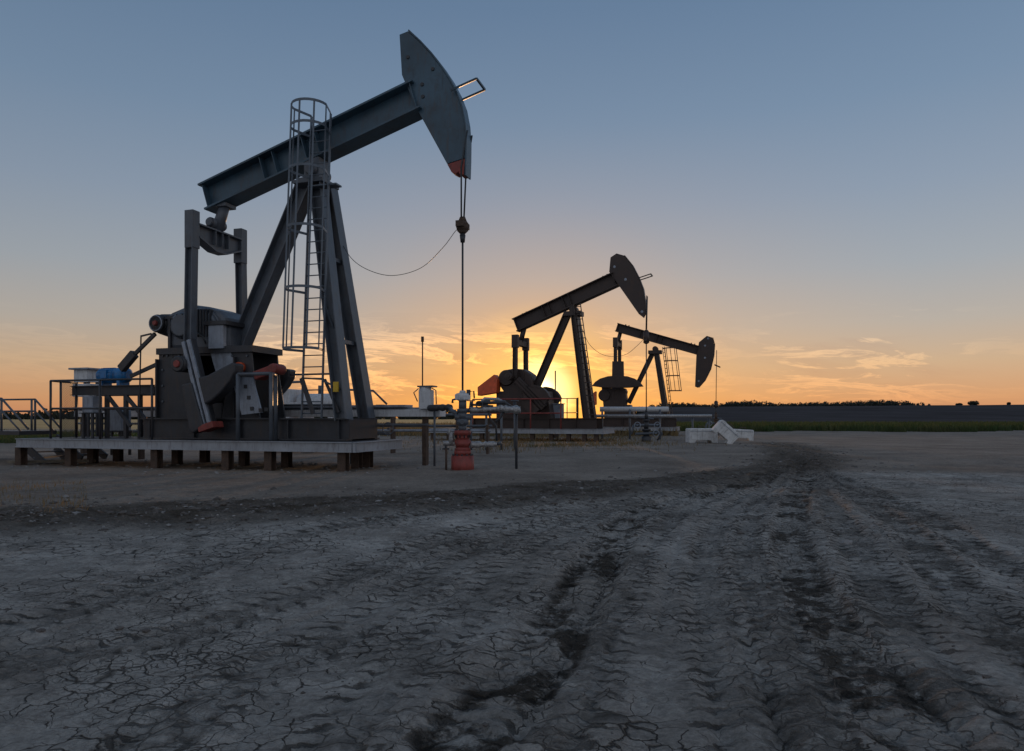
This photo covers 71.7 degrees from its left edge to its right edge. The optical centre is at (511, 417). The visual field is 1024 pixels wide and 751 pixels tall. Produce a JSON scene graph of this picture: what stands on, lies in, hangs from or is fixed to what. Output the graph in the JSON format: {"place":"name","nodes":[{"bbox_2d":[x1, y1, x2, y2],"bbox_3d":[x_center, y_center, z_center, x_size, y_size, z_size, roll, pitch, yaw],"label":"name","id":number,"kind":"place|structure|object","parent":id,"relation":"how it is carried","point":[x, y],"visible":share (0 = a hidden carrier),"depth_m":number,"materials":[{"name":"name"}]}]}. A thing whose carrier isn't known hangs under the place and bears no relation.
{"place":"outdoors","nodes":[
{"label":"outdoors","id":0,"kind":"place"},
{"bbox_2d":[0,478,89,513],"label":"grass","id":1,"kind":"structure","parent":0,"point":[61,503],"depth_m":8.06,"materials":[{"name":"plant"}]},
{"bbox_2d":[0,429,136,442],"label":"grass","id":2,"kind":"structure","parent":0,"point":[7,439],"depth_m":29.61,"materials":[{"name":"green plant"}]},
{"bbox_2d":[0,418,1023,750],"bbox_3d":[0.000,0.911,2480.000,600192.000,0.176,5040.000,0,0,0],"label":"ground","id":3,"kind":"structure","parent":0,"point":[94,696],"depth_m":3.63,"materials":[{"name":"soil"}]},
{"bbox_2d":[8,459,95,462],"bbox_3d":[-9.513,0.895,14.710,1.600,0.050,0.180,0,0,-14],"label":"board","id":4,"kind":"object","parent":3,"relation":"on","point":[50,461],"visible":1,"depth_m":14.61,"materials":[{"name":"wood"}]},
{"bbox_2d":[0,397,107,459],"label":"steel stairs","id":5,"kind":"structure","parent":3,"relation":"on","point":[34,454],"depth_m":15.36,"materials":[{"name":"grey metal"}]},
{"bbox_2d":[15,436,403,471],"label":"steel platform","id":6,"kind":"structure","parent":3,"relation":"on","point":[361,451],"depth_m":13.18,"materials":[{"name":"grey metal"}]},
{"bbox_2d":[68,367,101,436],"bbox_3d":[-9.409,-0.345,15.672,0.540,1.510,0.440,0,0,17],"label":"control cabinet","id":7,"kind":"object","parent":6,"relation":"on","point":[85,373],"visible":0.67,"depth_m":15.54,"materials":[{"name":"grey metal"}]},
{"bbox_2d":[79,396,104,437],"bbox_3d":[-8.610,-0.015,14.539,0.400,0.850,0.280,0,0,17],"label":"control cabinet","id":8,"kind":"object","parent":6,"relation":"on","point":[90,401],"visible":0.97,"depth_m":14.44,"materials":[{"name":"metal"}]},
{"bbox_2d":[49,378,152,439],"bbox_3d":[-8.165,-0.174,13.843,2.897,1.171,0.741,0,0,33],"label":"guard railing","id":9,"kind":"object","parent":6,"relation":"on","point":[61,409],"visible":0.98,"depth_m":14.06,"materials":[{"name":"metal"}]},
{"bbox_2d":[110,410,131,454],"bbox_3d":[-8.779,0.330,15.898,0.400,1.000,0.280,0,0,17],"label":"control cabinet","id":10,"kind":"object","parent":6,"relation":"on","point":[116,422],"visible":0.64,"depth_m":15.78,"materials":[{"name":"metal"}]},
{"bbox_2d":[236,372,277,440],"bbox_3d":[-4.623,-0.206,12.762,0.697,1.232,0.507,0,0,-8],"label":"guard railing","id":11,"kind":"object","parent":6,"relation":"on","point":[270,374],"visible":0.93,"depth_m":12.76,"materials":[{"name":"metal"}]},
{"bbox_2d":[70,29,485,440],"bbox_3d":[-4.920,-3.325,13.741,9.037,7.469,2.270,0,0,17],"label":"pump jack","id":12,"kind":"object","parent":6,"relation":"on","point":[207,355],"visible":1,"depth_m":13.46,"materials":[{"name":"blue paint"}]},
{"bbox_2d":[299,377,339,413],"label":"ladder gate","id":13,"kind":"structure","parent":12,"relation":"attached to","point":[306,394],"depth_m":12.73,"materials":[{"name":"grey metal"}]},
{"bbox_2d":[284,373,331,405],"bbox_3d":[-4.206,-0.250,14.447,1.389,1.320,0.045,0,0,17],"label":"guard railing","id":14,"kind":"object","parent":6,"relation":"on","point":[307,404],"visible":0.15,"depth_m":14.41,"materials":[{"name":"metal"}]},
{"bbox_2d":[3,408,455,418],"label":"distant trees","id":15,"kind":"object","parent":3,"relation":"on","point":[44,415],"visible":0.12,"depth_m":464.42,"materials":[{"name":"green plant"}]},
{"bbox_2d":[74,405,445,465],"bbox_3d":[-5.932,0.385,15.456,9.799,1.290,0.380,0,0,21],"label":"pipe trough","id":16,"kind":"object","parent":3,"relation":"on","point":[389,411],"visible":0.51,"depth_m":14.07,"materials":[{"name":"white paint"}]},
{"bbox_2d":[413,336,436,408],"bbox_3d":[-1.666,-0.877,13.746,0.454,1.409,0.240,0,0,17],"label":"antenna box","id":17,"kind":"object","parent":16,"relation":"on","point":[426,395],"visible":0.97,"depth_m":13.66,"materials":[{"name":"white paint"}]},
{"bbox_2d":[283,381,387,452],"bbox_3d":[-5.136,-0.047,19.370,3.820,1.953,1.020,0,0,17],"label":"separator skid","id":18,"kind":"object","parent":3,"relation":"on","point":[291,396],"visible":0.27,"depth_m":19.26,"materials":[{"name":"metal"}]},
{"bbox_2d":[377,404,491,453],"bbox_3d":[-2.326,0.335,18.812,3.600,1.390,0.300,0,0,6],"label":"pipe rack","id":19,"kind":"object","parent":3,"relation":"on","point":[487,430],"visible":0.23,"depth_m":18.73,"materials":[{"name":"grey metal"}]},
{"bbox_2d":[442,390,501,470],"bbox_3d":[-0.710,0.254,12.700,1.070,1.523,0.410,0,0,0],"label":"wellhead","id":20,"kind":"object","parent":3,"relation":"on","point":[462,457],"visible":0.98,"depth_m":12.61,"materials":[{"name":"red paint"}]},
{"bbox_2d":[427,404,457,465],"bbox_3d":[-1.216,0.382,13.224,0.252,1.296,1.078,0,0,-37],"label":"flow line","id":21,"kind":"object","parent":20,"relation":"attached to","point":[441,407],"visible":0.96,"depth_m":13.54,"materials":[{"name":"black paint"}]},
{"bbox_2d":[467,397,517,449],"bbox_3d":[-0.601,0.206,20.988,1.622,1.648,0.244,0,0,-8],"label":"valve manifold","id":22,"kind":"object","parent":3,"relation":"on","point":[501,419],"visible":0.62,"depth_m":20.94,"materials":[{"name":"black paint"}]},
{"bbox_2d":[470,401,520,468],"bbox_3d":[-0.299,0.359,12.675,0.918,1.342,0.158,0,0,0],"label":"flow line","id":23,"kind":"object","parent":3,"relation":"on","point":[509,408],"visible":0.99,"depth_m":12.68,"materials":[{"name":"silver metal"}]},
{"bbox_2d":[0,442,1022,645],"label":"stones","id":24,"kind":"object","parent":3,"relation":"on","point":[847,542],"visible":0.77,"depth_m":6.82,"materials":[{"name":"grey stone"}]},
{"bbox_2d":[0,441,1023,750],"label":"soil clods","id":25,"kind":"object","parent":3,"relation":"on","point":[122,513],"visible":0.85,"depth_m":6.32,"materials":[{"name":"soil"}]},
{"bbox_2d":[429,428,614,441],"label":"steel platform","id":26,"kind":"structure","parent":3,"relation":"on","point":[567,432],"depth_m":28.15,"materials":[{"name":"grey metal"}]},
{"bbox_2d":[472,398,561,428],"bbox_3d":[0.151,-0.183,28.705,3.852,1.227,0.060,0,0,20],"label":"guard railing","id":27,"kind":"object","parent":26,"relation":"on","point":[560,412],"visible":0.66,"depth_m":28.45,"materials":[{"name":"metal"}]},
{"bbox_2d":[552,403,564,417],"bbox_3d":[1.937,-0.090,29.545,0.500,1.040,0.360,0,0,20],"label":"control cabinet","id":28,"kind":"object","parent":26,"relation":"on","point":[556,406],"visible":0.45,"depth_m":29.40,"materials":[{"name":"metal"}]},
{"bbox_2d":[473,253,652,428],"bbox_3d":[1.925,-3.071,29.118,7.560,7.003,1.930,0,0,20],"label":"pump jack","id":29,"kind":"object","parent":26,"relation":"on","point":[525,382],"visible":0.97,"depth_m":28.93,"materials":[{"name":"brown paint"}]},
{"bbox_2d":[557,398,578,417],"bbox_3d":[2.504,-0.204,29.440,0.523,1.268,1.398,0,0,-34],"label":"guard railing","id":30,"kind":"object","parent":26,"relation":"on","point":[577,408],"visible":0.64,"depth_m":29.57,"materials":[{"name":"metal"}]},
{"bbox_2d":[554,371,558,437],"bbox_3d":[2.017,-0.635,33.000,0.300,3.130,0.300,0,0,0],"label":"mast","id":31,"kind":"object","parent":3,"relation":"on","point":[556,435],"visible":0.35,"depth_m":32.97,"materials":[{"name":"grey metal"}]},
{"bbox_2d":[603,427,679,435],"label":"steel platform","id":32,"kind":"structure","parent":3,"relation":"on","point":[654,428],"depth_m":37.94,"materials":[{"name":"grey metal"}]},
{"bbox_2d":[592,323,719,426],"bbox_3d":[7.759,-2.403,38.907,7.056,5.766,1.857,0,0,17],"label":"pump jack","id":33,"kind":"object","parent":32,"relation":"on","point":[613,392],"visible":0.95,"depth_m":38.63,"materials":[{"name":"brown paint"}]},
{"bbox_2d":[631,410,662,441],"bbox_3d":[5.315,0.355,28.000,1.298,1.350,0.400,0,0,0],"label":"wellhead","id":34,"kind":"object","parent":3,"relation":"on","point":[646,433],"visible":0.98,"depth_m":27.90,"materials":[{"name":"black paint"}]},
{"bbox_2d":[596,407,711,438],"bbox_3d":[6.104,0.265,30.993,5.100,1.530,0.477,0,0,4],"label":"flow line","id":35,"kind":"object","parent":3,"relation":"on","point":[637,409],"visible":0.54,"depth_m":30.90,"materials":[{"name":"silver metal"}]},
{"bbox_2d":[685,426,717,442],"bbox_3d":[7.082,0.611,26.494,1.060,0.639,0.572,0,0,-2],"label":"concrete block","id":36,"kind":"object","parent":3,"relation":"on","point":[693,435],"depth_m":26.22,"materials":[{"name":"concrete"}]},
{"bbox_2d":[705,412,726,434],"bbox_3d":[10.946,0.355,37.998,1.298,1.350,0.363,0,0,0],"label":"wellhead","id":37,"kind":"object","parent":3,"relation":"on","point":[715,419],"visible":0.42,"depth_m":37.95,"materials":[{"name":"metal"}]},
{"bbox_2d":[710,420,739,443],"bbox_3d":[7.719,0.494,25.564,0.853,0.634,0.572,42,5,6],"label":"concrete block","id":38,"kind":"object","parent":3,"relation":"on","point":[726,431],"depth_m":25.30,"materials":[{"name":"concrete"}]},
{"bbox_2d":[734,427,753,440],"bbox_3d":[9.584,0.654,29.491,0.852,0.553,0.572,3,1,14],"label":"concrete block","id":39,"kind":"object","parent":3,"relation":"on","point":[747,434],"depth_m":29.20,"materials":[{"name":"concrete"}]},
{"bbox_2d":[0,0,1023,417],"label":"sky","id":40,"kind":"structure","parent":0,"point":[829,194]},
{"bbox_2d":[377,421,679,435],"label":"grass","id":41,"kind":"structure","parent":0,"point":[664,432],"depth_m":37.21,"materials":[{"name":"green plant"}]},
{"bbox_2d":[387,434,743,455],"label":"grass","id":42,"kind":"structure","parent":0,"point":[545,439],"depth_m":26.01,"materials":[{"name":"plant"}]},
{"bbox_2d":[639,405,1023,422],"bbox_3d":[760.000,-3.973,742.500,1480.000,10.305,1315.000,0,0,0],"label":"hill","id":43,"kind":"structure","parent":0,"point":[946,413],"depth_m":234.69,"materials":[{"name":"green plant"}]},
{"bbox_2d":[635,399,930,413],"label":"distant trees","id":44,"kind":"object","parent":43,"relation":"on","point":[846,403],"visible":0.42,"depth_m":466.70,"materials":[{"name":"green plant"}]},
{"bbox_2d":[967,401,978,404],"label":"tree","id":45,"kind":"object","parent":43,"relation":"on","point":[973,402],"visible":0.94,"depth_m":468.29,"materials":[{"name":"green plant"}]},
{"bbox_2d":[677,420,1023,431],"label":"grass","id":46,"kind":"structure","parent":0,"point":[896,426],"depth_m":50.80,"materials":[{"name":"green plant"}]}
]}

